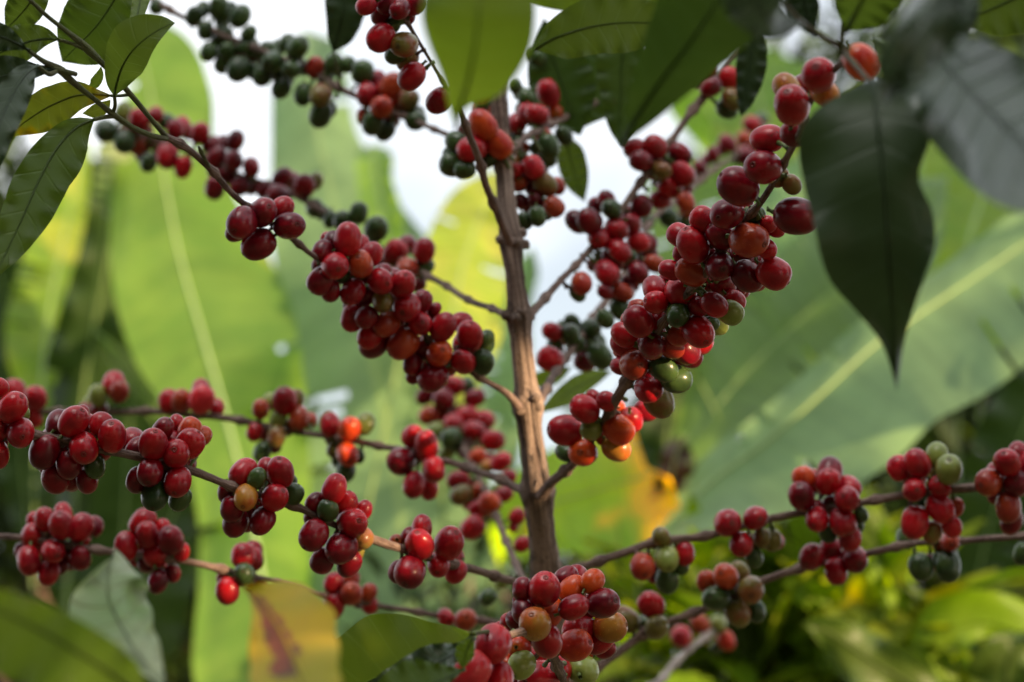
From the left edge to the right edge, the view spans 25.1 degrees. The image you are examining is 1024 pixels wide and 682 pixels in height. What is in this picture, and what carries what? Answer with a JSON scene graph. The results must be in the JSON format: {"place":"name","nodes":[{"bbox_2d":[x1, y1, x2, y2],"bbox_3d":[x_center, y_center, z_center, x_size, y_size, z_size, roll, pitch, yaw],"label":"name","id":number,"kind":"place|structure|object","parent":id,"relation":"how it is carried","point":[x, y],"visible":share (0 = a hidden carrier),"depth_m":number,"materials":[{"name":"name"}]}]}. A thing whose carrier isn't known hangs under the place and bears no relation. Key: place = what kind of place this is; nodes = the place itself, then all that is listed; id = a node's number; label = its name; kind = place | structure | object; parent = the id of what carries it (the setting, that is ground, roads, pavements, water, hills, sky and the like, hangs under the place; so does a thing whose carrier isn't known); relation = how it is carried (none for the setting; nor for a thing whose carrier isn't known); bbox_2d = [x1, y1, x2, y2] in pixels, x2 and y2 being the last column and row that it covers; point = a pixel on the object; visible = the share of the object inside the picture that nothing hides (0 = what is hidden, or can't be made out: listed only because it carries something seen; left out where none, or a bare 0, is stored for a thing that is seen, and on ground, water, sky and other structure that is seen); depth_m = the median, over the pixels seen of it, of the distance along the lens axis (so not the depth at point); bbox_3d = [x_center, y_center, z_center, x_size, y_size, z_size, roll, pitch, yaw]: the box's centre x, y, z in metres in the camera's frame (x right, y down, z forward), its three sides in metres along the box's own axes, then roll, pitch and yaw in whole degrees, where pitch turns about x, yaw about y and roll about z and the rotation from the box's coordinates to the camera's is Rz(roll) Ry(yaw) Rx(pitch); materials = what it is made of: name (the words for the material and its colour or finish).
{"place":"outdoors","nodes":[
{"label":"outdoors","id":0,"kind":"place"},
{"bbox_2d":[0,0,985,655],"label":"sky","id":1,"kind":"structure","parent":0,"point":[421,188],"materials":[{"name":"white"}]},
{"bbox_3d":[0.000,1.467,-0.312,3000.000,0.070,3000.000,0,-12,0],"label":"ground","id":2,"kind":"structure","parent":0,"visible":0},
{"bbox_2d":[0,135,103,513],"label":"background tree","id":3,"kind":"object","parent":2,"relation":"on","point":[12,161],"depth_m":7.29,"materials":[{"name":"plant"}]},
{"bbox_2d":[0,123,194,681],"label":"banana plant","id":4,"kind":"object","parent":2,"relation":"on","point":[58,310],"visible":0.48,"depth_m":3.74,"materials":[{"name":"green plant"}]},
{"bbox_2d":[0,188,321,681],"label":"background tree","id":5,"kind":"object","parent":2,"relation":"on","point":[11,575],"visible":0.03,"depth_m":5.82,"materials":[{"name":"green plant"}]},
{"bbox_2d":[0,397,334,681],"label":"background tree","id":6,"kind":"object","parent":2,"relation":"on","point":[325,468],"visible":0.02,"depth_m":6.21,"materials":[{"name":"green plant"}]},
{"bbox_2d":[0,548,341,681],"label":"coffee sapling","id":7,"kind":"object","parent":2,"relation":"on","point":[103,630],"visible":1,"depth_m":0.79,"materials":[{"name":"green plant"}]},
{"bbox_2d":[110,26,509,681],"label":"banana plant","id":8,"kind":"object","parent":2,"relation":"on","point":[196,294],"visible":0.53,"depth_m":3.27,"materials":[{"name":"green plant"}]},
{"bbox_2d":[336,523,614,679],"bbox_3d":[-0.056,1.198,2.960,0.458,1.989,0.498,0,-12,0],"label":"coffee shrub","id":9,"kind":"object","parent":2,"relation":"on","point":[452,592],"visible":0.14,"depth_m":3.01,"materials":[{"name":"green plant"}]},
{"bbox_2d":[0,0,1023,681],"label":"coffee tree","id":10,"kind":"object","parent":2,"relation":"on","point":[948,86],"visible":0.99,"depth_m":1.28,"materials":[{"name":"red plant"}]},
{"bbox_2d":[418,171,679,617],"bbox_3d":[0.001,0.912,2.976,0.289,2.560,1.033,2,-12,-8],"label":"banana plant","id":11,"kind":"object","parent":2,"relation":"on","point":[603,498],"visible":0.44,"depth_m":3.13,"materials":[{"name":"yellow plant"}]},
{"bbox_2d":[492,386,735,680],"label":"background tree","id":12,"kind":"object","parent":2,"relation":"on","point":[564,560],"visible":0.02,"depth_m":7.30,"materials":[{"name":"green plant"}]},
{"bbox_2d":[501,544,745,681],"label":"coffee shrub","id":13,"kind":"object","parent":2,"relation":"on","point":[574,557],"visible":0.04,"depth_m":3.02,"materials":[{"name":"green plant"}]},
{"bbox_2d":[581,494,958,681],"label":"coffee shrub","id":14,"kind":"object","parent":2,"relation":"on","point":[628,662],"visible":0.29,"depth_m":2.59,"materials":[{"name":"green plant"}]},
{"bbox_2d":[567,325,1023,681],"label":"background tree","id":15,"kind":"object","parent":2,"relation":"on","point":[890,508],"visible":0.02,"depth_m":6.10,"materials":[{"name":"green plant"}]},
{"bbox_2d":[630,176,1023,681],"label":"banana plant","id":16,"kind":"object","parent":2,"relation":"on","point":[851,408],"visible":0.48,"depth_m":2.65,"materials":[{"name":"green plant"}]},
{"bbox_2d":[636,485,1023,681],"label":"coffee shrub","id":17,"kind":"object","parent":2,"relation":"on","point":[858,603],"visible":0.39,"depth_m":2.52,"materials":[{"name":"green plant"}]},
{"bbox_2d":[646,48,1023,668],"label":"banana plant","id":18,"kind":"object","parent":2,"relation":"on","point":[972,215],"visible":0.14,"depth_m":3.56,"materials":[{"name":"green plant"}]},
{"bbox_2d":[691,0,1022,455],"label":"background tree","id":19,"kind":"object","parent":2,"relation":"on","point":[800,52],"visible":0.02,"depth_m":8.20,"materials":[{"name":"green plant"}]},
{"bbox_2d":[722,5,1023,681],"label":"background tree","id":20,"kind":"object","parent":2,"relation":"on","point":[944,424],"visible":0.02,"depth_m":5.96,"materials":[{"name":"green plant"}]},
{"bbox_2d":[780,556,1023,681],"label":"broadleaf plant","id":21,"kind":"object","parent":2,"relation":"on","point":[854,652],"visible":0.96,"depth_m":2.39,"materials":[{"name":"green plant"}]}
]}

